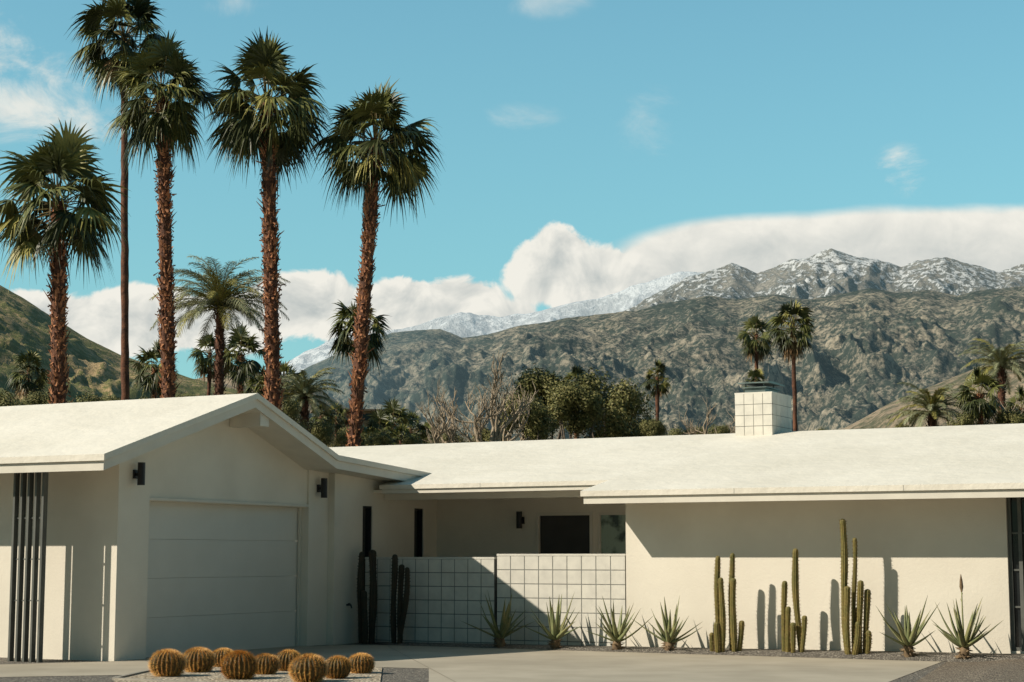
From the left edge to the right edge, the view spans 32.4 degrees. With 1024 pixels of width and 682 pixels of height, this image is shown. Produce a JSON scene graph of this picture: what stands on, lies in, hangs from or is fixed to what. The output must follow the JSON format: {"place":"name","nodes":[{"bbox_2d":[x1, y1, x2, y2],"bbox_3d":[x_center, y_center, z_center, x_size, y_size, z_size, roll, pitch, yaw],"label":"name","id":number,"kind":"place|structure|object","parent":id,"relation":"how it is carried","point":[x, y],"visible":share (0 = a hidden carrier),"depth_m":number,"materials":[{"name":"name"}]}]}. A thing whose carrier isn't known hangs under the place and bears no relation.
{"place":"outdoors","nodes":[
{"label":"outdoors","id":0,"kind":"place"},
{"bbox_2d":[0,285,244,405],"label":"hill","id":1,"kind":"structure","parent":0,"point":[94,368],"depth_m":326.57,"materials":[{"name":"green plant"}]},
{"bbox_2d":[0,645,941,681],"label":"driveway","id":2,"kind":"structure","parent":0,"point":[463,664],"depth_m":22.47,"materials":[{"name":"concrete"}]},
{"bbox_2d":[0,643,945,681],"bbox_3d":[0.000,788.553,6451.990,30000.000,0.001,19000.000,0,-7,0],"label":"ground","id":3,"kind":"structure","parent":0,"point":[390,674],"depth_m":20.66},
{"bbox_2d":[0,389,34,406],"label":"leafy tree","id":4,"kind":"object","parent":3,"relation":"on","point":[6,400],"visible":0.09,"depth_m":56.10,"materials":[{"name":"green plant"}]},
{"bbox_2d":[5,350,49,403],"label":"fan palm","id":5,"kind":"object","parent":3,"relation":"on","point":[26,359],"visible":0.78,"depth_m":70.34,"materials":[{"name":"green plant"}]},
{"bbox_2d":[7,472,48,662],"bbox_3d":[-6.519,3.019,23.756,0.639,2.560,0.180,-4,-8,28],"label":"slat screen","id":6,"kind":"object","parent":3,"relation":"on","point":[35,559],"visible":0.86,"depth_m":23.67,"materials":[{"name":"grey paint"}]},
{"bbox_2d":[20,388,51,404],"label":"leafy tree","id":7,"kind":"object","parent":3,"relation":"on","point":[40,398],"visible":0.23,"depth_m":57.69,"materials":[{"name":"green plant"}]},
{"bbox_2d":[0,118,129,403],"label":"fan palm","id":8,"kind":"object","parent":3,"relation":"on","point":[66,156],"visible":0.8,"depth_m":45.33,"materials":[{"name":"green plant"}]},
{"bbox_2d":[66,390,103,402],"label":"leafy tree","id":9,"kind":"object","parent":3,"relation":"on","point":[90,398],"visible":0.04,"depth_m":55.96,"materials":[{"name":"green plant"}]},
{"bbox_2d":[100,394,120,400],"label":"leafy tree","id":10,"kind":"object","parent":3,"relation":"on","point":[114,398],"visible":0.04,"depth_m":60.08,"materials":[{"name":"green plant"}]},
{"bbox_2d":[64,0,184,399],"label":"fan palm","id":11,"kind":"object","parent":3,"relation":"on","point":[94,16],"visible":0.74,"depth_m":58.94,"materials":[{"name":"green plant"}]},
{"bbox_2d":[129,338,178,398],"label":"fan palm","id":12,"kind":"object","parent":3,"relation":"on","point":[152,380],"visible":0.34,"depth_m":72.11,"materials":[{"name":"green plant"}]},
{"bbox_2d":[102,30,227,397],"bbox_3d":[-10.022,-0.656,50.341,3.708,16.876,3.851,0,-7,0],"label":"fan palm","id":13,"kind":"object","parent":3,"relation":"on","point":[167,125],"visible":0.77,"depth_m":50.67,"materials":[{"name":"green plant"}]},
{"bbox_2d":[186,332,227,395],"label":"fan palm","id":14,"kind":"object","parent":3,"relation":"on","point":[205,366],"visible":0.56,"depth_m":80.34,"materials":[{"name":"green plant"}]},
{"bbox_2d":[149,255,290,394],"bbox_3d":[-10.356,2.961,62.171,4.993,12.450,5.036,0,-7,0],"label":"date palm","id":15,"kind":"object","parent":3,"relation":"on","point":[220,298],"visible":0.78,"depth_m":62.23,"materials":[{"name":"green plant"}]},
{"bbox_2d":[210,321,265,393],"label":"fan palm","id":16,"kind":"object","parent":3,"relation":"on","point":[240,369],"visible":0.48,"depth_m":78.21,"materials":[{"name":"green plant"}]},
{"bbox_2d":[114,667,381,681],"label":"gravel bed","id":17,"kind":"object","parent":3,"relation":"on","point":[215,674],"visible":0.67,"depth_m":20.31,"materials":[{"name":"grey gravel"}]},
{"bbox_2d":[112,669,200,681],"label":"bed edging","id":18,"kind":"object","parent":17,"relation":"on","point":[120,677],"visible":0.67,"depth_m":19.89,"materials":[{"name":"concrete"}]},
{"bbox_2d":[147,648,186,676],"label":"barrel cactus","id":19,"kind":"object","parent":17,"relation":"on","point":[168,662],"visible":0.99,"depth_m":20.46,"materials":[{"name":"brown plant"}]},
{"bbox_2d":[183,646,216,672],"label":"barrel cactus","id":20,"kind":"object","parent":17,"relation":"on","point":[200,659],"visible":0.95,"depth_m":21.22,"materials":[{"name":"plant"}]},
{"bbox_2d":[212,647,233,666],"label":"barrel cactus","id":21,"kind":"object","parent":17,"relation":"on","point":[220,652],"visible":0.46,"depth_m":22.25,"materials":[{"name":"plant"}]},
{"bbox_2d":[219,649,259,679],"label":"barrel cactus","id":22,"kind":"object","parent":17,"relation":"on","point":[239,664],"visible":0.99,"depth_m":20.02,"materials":[{"name":"brown plant"}]},
{"bbox_2d":[255,652,281,674],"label":"barrel cactus","id":23,"kind":"object","parent":17,"relation":"on","point":[268,663],"visible":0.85,"depth_m":20.85,"materials":[{"name":"brown plant"}]},
{"bbox_2d":[276,648,300,670],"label":"barrel cactus","id":24,"kind":"object","parent":17,"relation":"on","point":[285,656],"visible":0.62,"depth_m":21.46,"materials":[{"name":"plant"}]},
{"bbox_2d":[287,652,328,681],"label":"barrel cactus","id":25,"kind":"object","parent":17,"relation":"on","point":[306,667],"visible":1,"depth_m":19.54,"materials":[{"name":"plant"}]},
{"bbox_2d":[326,655,351,678],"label":"barrel cactus","id":26,"kind":"object","parent":17,"relation":"on","point":[339,667],"visible":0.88,"depth_m":20.10,"materials":[{"name":"brown plant"}]},
{"bbox_2d":[348,652,375,673],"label":"barrel cactus","id":27,"kind":"object","parent":17,"relation":"on","point":[361,663],"visible":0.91,"depth_m":21.00,"materials":[{"name":"plant"}]},
{"bbox_2d":[242,365,281,399],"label":"fan palm","id":28,"kind":"object","parent":3,"relation":"on","point":[257,380],"visible":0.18,"depth_m":66.11,"materials":[{"name":"green plant"}]},
{"bbox_2d":[197,25,332,410],"bbox_3d":[-7.058,-0.729,50.544,4.118,17.091,4.246,0,-7,0],"label":"fan palm","id":29,"kind":"object","parent":3,"relation":"on","point":[242,132],"visible":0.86,"depth_m":50.58,"materials":[{"name":"green plant"}]},
{"bbox_2d":[263,360,309,418],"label":"fan palm","id":30,"kind":"object","parent":3,"relation":"on","point":[285,367],"visible":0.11,"depth_m":70.17,"materials":[{"name":"green plant"}]},
{"bbox_2d":[281,397,309,431],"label":"leafy tree","id":31,"kind":"object","parent":3,"relation":"on","point":[291,411],"visible":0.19,"depth_m":61.78,"materials":[{"name":"green plant"}]},
{"bbox_2d":[280,367,344,432],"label":"date palm","id":32,"kind":"object","parent":3,"relation":"on","point":[304,395],"visible":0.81,"depth_m":66.03,"materials":[{"name":"green plant"}]},
{"bbox_2d":[309,419,335,446],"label":"leafy tree","id":33,"kind":"object","parent":3,"relation":"on","point":[322,432],"visible":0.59,"depth_m":69.68,"materials":[{"name":"green plant"}]},
{"bbox_2d":[308,404,337,424],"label":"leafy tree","id":34,"kind":"object","parent":3,"relation":"on","point":[325,413],"visible":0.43,"depth_m":90.15,"materials":[{"name":"green plant"}]},
{"bbox_2d":[322,403,349,442],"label":"fan palm","id":35,"kind":"object","parent":3,"relation":"on","point":[337,426],"visible":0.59,"depth_m":100.03,"materials":[{"name":"green plant"}]},
{"bbox_2d":[327,425,369,446],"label":"leafy tree","id":36,"kind":"object","parent":3,"relation":"on","point":[341,439],"visible":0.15,"depth_m":71.56,"materials":[{"name":"green plant"}]},
{"bbox_2d":[326,292,391,382],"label":"fan palm","id":37,"kind":"object","parent":3,"relation":"on","point":[343,342],"visible":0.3,"depth_m":85.33,"materials":[{"name":"green plant"}]},
{"bbox_2d":[356,550,377,643],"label":"column cactus","id":38,"kind":"object","parent":3,"relation":"on","point":[362,619],"depth_m":28.33,"materials":[{"name":"green plant"}]},
{"bbox_2d":[300,76,445,446],"bbox_3d":[-3.758,-0.017,50.420,4.074,15.621,3.997,-5,-8,34],"label":"fan palm","id":39,"kind":"object","parent":3,"relation":"on","point":[404,174],"visible":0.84,"depth_m":50.45,"materials":[{"name":"green plant"}]},
{"bbox_2d":[360,416,385,440],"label":"fan palm","id":40,"kind":"object","parent":3,"relation":"on","point":[372,427],"visible":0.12,"depth_m":80.07,"materials":[{"name":"green plant"}]},
{"bbox_2d":[363,431,394,445],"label":"leafy tree","id":41,"kind":"object","parent":3,"relation":"on","point":[379,439],"visible":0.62,"depth_m":65.78,"materials":[{"name":"green plant"}]},
{"bbox_2d":[366,407,403,441],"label":"fan palm","id":42,"kind":"object","parent":3,"relation":"on","point":[384,422],"visible":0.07,"depth_m":90.07,"materials":[{"name":"green plant"}]},
{"bbox_2d":[378,398,421,444],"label":"fan palm","id":43,"kind":"object","parent":3,"relation":"on","point":[392,409],"visible":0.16,"depth_m":92.09,"materials":[{"name":"green plant"}]},
{"bbox_2d":[384,422,420,444],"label":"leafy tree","id":44,"kind":"object","parent":3,"relation":"on","point":[399,430],"visible":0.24,"depth_m":80.14,"materials":[{"name":"green plant"}]},
{"bbox_2d":[394,409,432,443],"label":"fan palm","id":45,"kind":"object","parent":3,"relation":"on","point":[422,429],"visible":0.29,"depth_m":95.12,"materials":[{"name":"green plant"}]},
{"bbox_2d":[402,432,433,444],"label":"leafy tree","id":46,"kind":"object","parent":3,"relation":"on","point":[408,439],"visible":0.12,"depth_m":65.75,"materials":[{"name":"green plant"}]},
{"bbox_2d":[413,422,437,443],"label":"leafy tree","id":47,"kind":"object","parent":3,"relation":"on","point":[426,424],"visible":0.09,"depth_m":97.92,"materials":[{"name":"green plant"}]},
{"bbox_2d":[365,557,496,643],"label":"block wall","id":48,"kind":"structure","parent":3,"relation":"on","point":[447,595],"depth_m":28.17,"materials":[{"name":"white concrete"}]},
{"bbox_2d":[415,379,465,443],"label":"bare tree","id":49,"kind":"object","parent":3,"relation":"on","point":[439,432],"visible":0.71,"depth_m":58.11,"materials":[{"name":"brown plant"}]},
{"bbox_2d":[440,432,483,442],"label":"leafy tree","id":50,"kind":"object","parent":3,"relation":"on","point":[458,436],"visible":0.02,"depth_m":59.87,"materials":[{"name":"green plant"}]},
{"bbox_2d":[472,427,507,441],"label":"leafy tree","id":51,"kind":"object","parent":3,"relation":"on","point":[485,432],"visible":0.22,"depth_m":59.62,"materials":[{"name":"green plant"}]},
{"bbox_2d":[451,350,537,441],"bbox_3d":[-0.256,4.256,55.783,3.164,7.874,1.586,6,-9,-38],"label":"bare tree","id":52,"kind":"object","parent":3,"relation":"on","point":[496,433],"visible":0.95,"depth_m":55.89,"materials":[{"name":"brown plant"}]},
{"bbox_2d":[439,385,549,440],"bbox_3d":[-0.589,5.101,60.283,3.530,7.287,2.744,-4,-8,31],"label":"bare tree","id":53,"kind":"object","parent":3,"relation":"on","point":[478,422],"visible":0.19,"depth_m":60.51,"materials":[{"name":"brown plant"}]},
{"bbox_2d":[0,381,1023,660],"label":"house","id":54,"kind":"structure","parent":3,"relation":"on","point":[248,521],"depth_m":25.95,"materials":[{"name":"paint"}]},
{"bbox_2d":[146,502,297,656],"bbox_3d":[-4.314,3.508,26.115,0.093,2.200,3.870,-4,-8,28],"label":"garage door","id":55,"kind":"structure","parent":54,"relation":"in","point":[219,575],"depth_m":26.06,"materials":[{"name":"paint"}]},
{"bbox_2d":[362,506,371,590],"bbox_3d":[-2.433,3.684,29.040,0.070,1.920,0.300,-4,-8,28],"label":"window","id":56,"kind":"structure","parent":54,"relation":"in","point":[367,510],"depth_m":29.17,"materials":[{"name":"glass"}]},
{"bbox_2d":[414,508,422,556],"bbox_3d":[-1.659,3.859,30.479,0.070,1.920,0.310,-4,-8,28],"label":"window","id":57,"kind":"structure","parent":54,"relation":"in","point":[418,513],"depth_m":30.62,"materials":[{"name":"glass"}]},
{"bbox_2d":[540,515,589,553],"bbox_3d":[0.919,3.995,29.836,0.960,2.075,0.050,-4,-8,28],"label":"door","id":58,"kind":"structure","parent":54,"relation":"in","point":[566,534],"depth_m":29.90,"materials":[{"name":"paint"}]},
{"bbox_2d":[597,512,625,553],"bbox_3d":[2.056,3.657,29.274,1.360,1.630,0.080,-4,-8,28],"label":"window","id":59,"kind":"structure","parent":54,"relation":"in","point":[611,525],"depth_m":29.53,"materials":[{"name":"glass"}]},
{"bbox_2d":[1006,497,1023,650],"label":"window","id":60,"kind":"structure","parent":54,"relation":"in","point":[1015,505],"depth_m":24.09,"materials":[{"name":"black glass"}]},
{"bbox_2d":[498,390,558,440],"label":"leafy tree","id":61,"kind":"object","parent":3,"relation":"on","point":[538,426],"visible":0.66,"depth_m":57.68,"materials":[{"name":"green plant"}]},
{"bbox_2d":[510,363,570,439],"bbox_3d":[1.186,4.921,61.884,2.536,8.233,2.444,-2,-7,15],"label":"leafy tree","id":62,"kind":"object","parent":3,"relation":"on","point":[544,382],"visible":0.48,"depth_m":61.63,"materials":[{"name":"green plant"}]},
{"bbox_2d":[497,554,626,645],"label":"block wall","id":63,"kind":"structure","parent":3,"relation":"on","point":[533,582],"depth_m":27.18,"materials":[{"name":"white concrete"}]},
{"bbox_2d":[563,365,585,438],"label":"fan palm","id":64,"kind":"object","parent":3,"relation":"on","point":[576,371],"visible":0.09,"depth_m":88.39,"materials":[{"name":"green plant"}]},
{"bbox_2d":[545,378,606,438],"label":"leafy tree","id":65,"kind":"object","parent":3,"relation":"on","point":[566,402],"visible":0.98,"depth_m":59.79,"materials":[{"name":"green plant"}]},
{"bbox_2d":[572,366,655,437],"bbox_3d":[3.629,4.932,61.826,2.683,8.197,3.383,4,-8,-27],"label":"leafy tree","id":66,"kind":"object","parent":3,"relation":"on","point":[620,415],"visible":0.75,"depth_m":61.35,"materials":[{"name":"green plant"}]},
{"bbox_2d":[633,416,658,435],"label":"leafy tree","id":67,"kind":"object","parent":3,"relation":"on","point":[647,418],"visible":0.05,"depth_m":63.87,"materials":[{"name":"green plant"}]},
{"bbox_2d":[635,417,668,436],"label":"leafy tree","id":68,"kind":"object","parent":3,"relation":"on","point":[653,427],"visible":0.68,"depth_m":59.81,"materials":[{"name":"green plant"}]},
{"bbox_2d":[640,357,672,422],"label":"fan palm","id":69,"kind":"object","parent":3,"relation":"on","point":[658,380],"visible":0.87,"depth_m":95.28,"materials":[{"name":"green plant"}]},
{"bbox_2d":[664,424,685,435],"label":"leafy tree","id":70,"kind":"object","parent":3,"relation":"on","point":[676,431],"visible":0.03,"depth_m":75.18,"materials":[{"name":"green plant"}]},
{"bbox_2d":[679,426,706,434],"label":"leafy tree","id":71,"kind":"object","parent":3,"relation":"on","point":[700,429],"visible":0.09,"depth_m":61.96,"materials":[{"name":"green plant"}]},
{"bbox_2d":[375,641,1023,661],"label":"gravel bed","id":72,"kind":"object","parent":3,"relation":"on","point":[927,656],"visible":0.88,"depth_m":24.94,"materials":[{"name":"gravel"}]},
{"bbox_2d":[389,554,410,643],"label":"column cactus","id":73,"kind":"object","parent":72,"relation":"on","point":[402,603],"depth_m":28.12,"materials":[{"name":"green plant"}]},
{"bbox_2d":[462,593,531,647],"bbox_3d":[-0.228,4.271,27.048,1.177,0.904,0.924,0,-7,0],"label":"aloe plant","id":74,"kind":"object","parent":72,"relation":"on","point":[505,630],"visible":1,"depth_m":26.97,"materials":[{"name":"green plant"}]},
{"bbox_2d":[524,595,580,648],"bbox_3d":[0.595,4.240,26.690,0.883,0.881,1.064,-1,-7,9],"label":"aloe plant","id":75,"kind":"object","parent":72,"relation":"on","point":[556,632],"visible":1,"depth_m":26.53,"materials":[{"name":"green plant"}]},
{"bbox_2d":[587,596,651,649],"bbox_3d":[1.601,4.181,26.071,0.952,0.845,0.832,-4,-8,28],"label":"aloe plant","id":76,"kind":"object","parent":72,"relation":"on","point":[615,633],"visible":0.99,"depth_m":26.03,"materials":[{"name":"green plant"}]},
{"bbox_2d":[631,596,701,650],"bbox_3d":[2.307,4.127,25.701,0.823,0.840,0.864,5,-8,-35],"label":"aloe plant","id":77,"kind":"object","parent":72,"relation":"on","point":[669,634],"visible":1,"depth_m":25.65,"materials":[{"name":"green plant"}]},
{"bbox_2d":[708,553,745,652],"bbox_3d":[3.086,3.766,25.363,0.556,1.422,0.256,-2,-7,12],"label":"column cactus","id":78,"kind":"object","parent":72,"relation":"on","point":[717,637],"depth_m":25.28,"materials":[{"name":"green plant"}]},
{"bbox_2d":[780,548,807,652],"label":"column cactus","id":79,"kind":"object","parent":72,"relation":"in","point":[798,628],"depth_m":24.91,"materials":[{"name":"green plant"}]},
{"bbox_2d":[839,519,872,654],"bbox_3d":[4.784,3.413,24.523,0.481,1.877,0.336,-4,-8,28],"label":"column cactus","id":80,"kind":"object","parent":72,"relation":"on","point":[856,619],"depth_m":24.46,"materials":[{"name":"green plant"}]},
{"bbox_2d":[875,596,937,656],"bbox_3d":[5.339,3.874,23.943,0.870,0.860,0.849,5,-9,-36],"label":"aloe plant","id":81,"kind":"object","parent":72,"relation":"on","point":[906,637],"visible":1,"depth_m":23.88,"materials":[{"name":"green plant"}]},
{"bbox_2d":[932,575,1001,658],"bbox_3d":[5.990,3.703,23.678,0.947,1.136,1.099,6,-9,-40],"label":"aloe plant","id":82,"kind":"object","parent":72,"relation":"on","point":[962,642],"visible":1,"depth_m":23.55,"materials":[{"name":"green plant"}]},
{"bbox_2d":[678,399,735,434],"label":"bare tree","id":83,"kind":"object","parent":3,"relation":"on","point":[704,430],"visible":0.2,"depth_m":60.03,"materials":[{"name":"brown plant"}]},
{"bbox_2d":[707,424,730,433],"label":"leafy tree","id":84,"kind":"object","parent":3,"relation":"on","point":[722,429],"visible":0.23,"depth_m":69.79,"materials":[{"name":"green plant"}]},
{"bbox_2d":[741,367,766,391],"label":"fan palm","id":85,"kind":"object","parent":3,"relation":"on","point":[757,373],"visible":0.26,"depth_m":66.29,"materials":[{"name":"green plant"}]},
{"bbox_2d":[735,315,775,381],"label":"fan palm","id":86,"kind":"object","parent":3,"relation":"on","point":[752,349],"visible":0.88,"depth_m":78.45,"materials":[{"name":"green plant"}]},
{"bbox_2d":[764,300,817,430],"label":"fan palm","id":87,"kind":"object","parent":3,"relation":"on","point":[791,347],"visible":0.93,"depth_m":70.33,"materials":[{"name":"green plant"}]},
{"bbox_2d":[885,382,967,427],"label":"date palm","id":88,"kind":"object","parent":3,"relation":"on","point":[932,406],"visible":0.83,"depth_m":61.97,"materials":[{"name":"green plant"}]},
{"bbox_2d":[916,659,1023,681],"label":"gravel bed","id":89,"kind":"object","parent":3,"relation":"on","point":[1010,670],"visible":0.77,"depth_m":20.09,"materials":[{"name":"grey gravel"}]},
{"bbox_2d":[947,411,993,425],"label":"leafy tree","id":90,"kind":"object","parent":3,"relation":"on","point":[965,419],"visible":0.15,"depth_m":59.74,"materials":[{"name":"green plant"}]},
{"bbox_2d":[952,362,1005,424],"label":"fan palm","id":91,"kind":"object","parent":3,"relation":"on","point":[979,406],"visible":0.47,"depth_m":60.00,"materials":[{"name":"green plant"}]},
{"bbox_2d":[958,338,1023,412],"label":"date palm","id":92,"kind":"object","parent":3,"relation":"on","point":[1000,363],"visible":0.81,"depth_m":75.22,"materials":[{"name":"green plant"}]},
{"bbox_2d":[993,407,1023,423],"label":"leafy tree","id":93,"kind":"object","parent":3,"relation":"on","point":[1013,417],"visible":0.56,"depth_m":59.76,"materials":[{"name":"green plant"}]},
{"bbox_2d":[1000,384,1023,413],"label":"fan palm","id":94,"kind":"object","parent":3,"relation":"on","point":[1019,394],"visible":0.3,"depth_m":64.19,"materials":[{"name":"green plant"}]},
{"bbox_2d":[282,271,703,373],"bbox_3d":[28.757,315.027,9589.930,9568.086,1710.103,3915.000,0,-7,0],"label":"mountain","id":95,"kind":"structure","parent":0,"point":[462,324],"depth_m":10470.35,"materials":[{"name":"white snow"}]},
{"bbox_2d":[0,0,1023,378],"label":"sky","id":96,"kind":"structure","parent":0,"point":[592,149],"materials":[{"name":"blue"}]},
{"bbox_2d":[197,360,1023,442],"bbox_3d":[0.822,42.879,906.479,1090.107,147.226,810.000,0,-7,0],"label":"hill","id":97,"kind":"structure","parent":0,"point":[876,418],"depth_m":1043.28,"materials":[{"name":"green plant"}]},
{"bbox_2d":[310,409,383,446],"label":"hillside house","id":98,"kind":"structure","parent":97,"relation":"on","point":[366,417],"depth_m":300.68,"materials":[{"name":"black paint"}]},
{"bbox_2d":[362,413,372,420],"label":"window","id":99,"kind":"structure","parent":98,"relation":"in","point":[365,416],"depth_m":301.18,"materials":[{"name":"black glass"}]},
{"bbox_2d":[282,248,1023,379],"bbox_3d":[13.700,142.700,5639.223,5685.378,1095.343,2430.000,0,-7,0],"label":"mountain","id":100,"kind":"structure","parent":0,"point":[827,272],"depth_m":6124.81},
{"bbox_2d":[297,286,1023,440],"bbox_3d":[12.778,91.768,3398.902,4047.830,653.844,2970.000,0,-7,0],"label":"mountain","id":101,"kind":"structure","parent":0,"point":[871,348],"depth_m":3419.16,"materials":[{"name":"grey stone"}]},
{"bbox_2d":[1001,395,1023,412],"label":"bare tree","id":102,"kind":"object","parent":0,"point":[1015,404],"visible":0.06,"depth_m":62.54,"materials":[{"name":"brown plant"}]}
]}

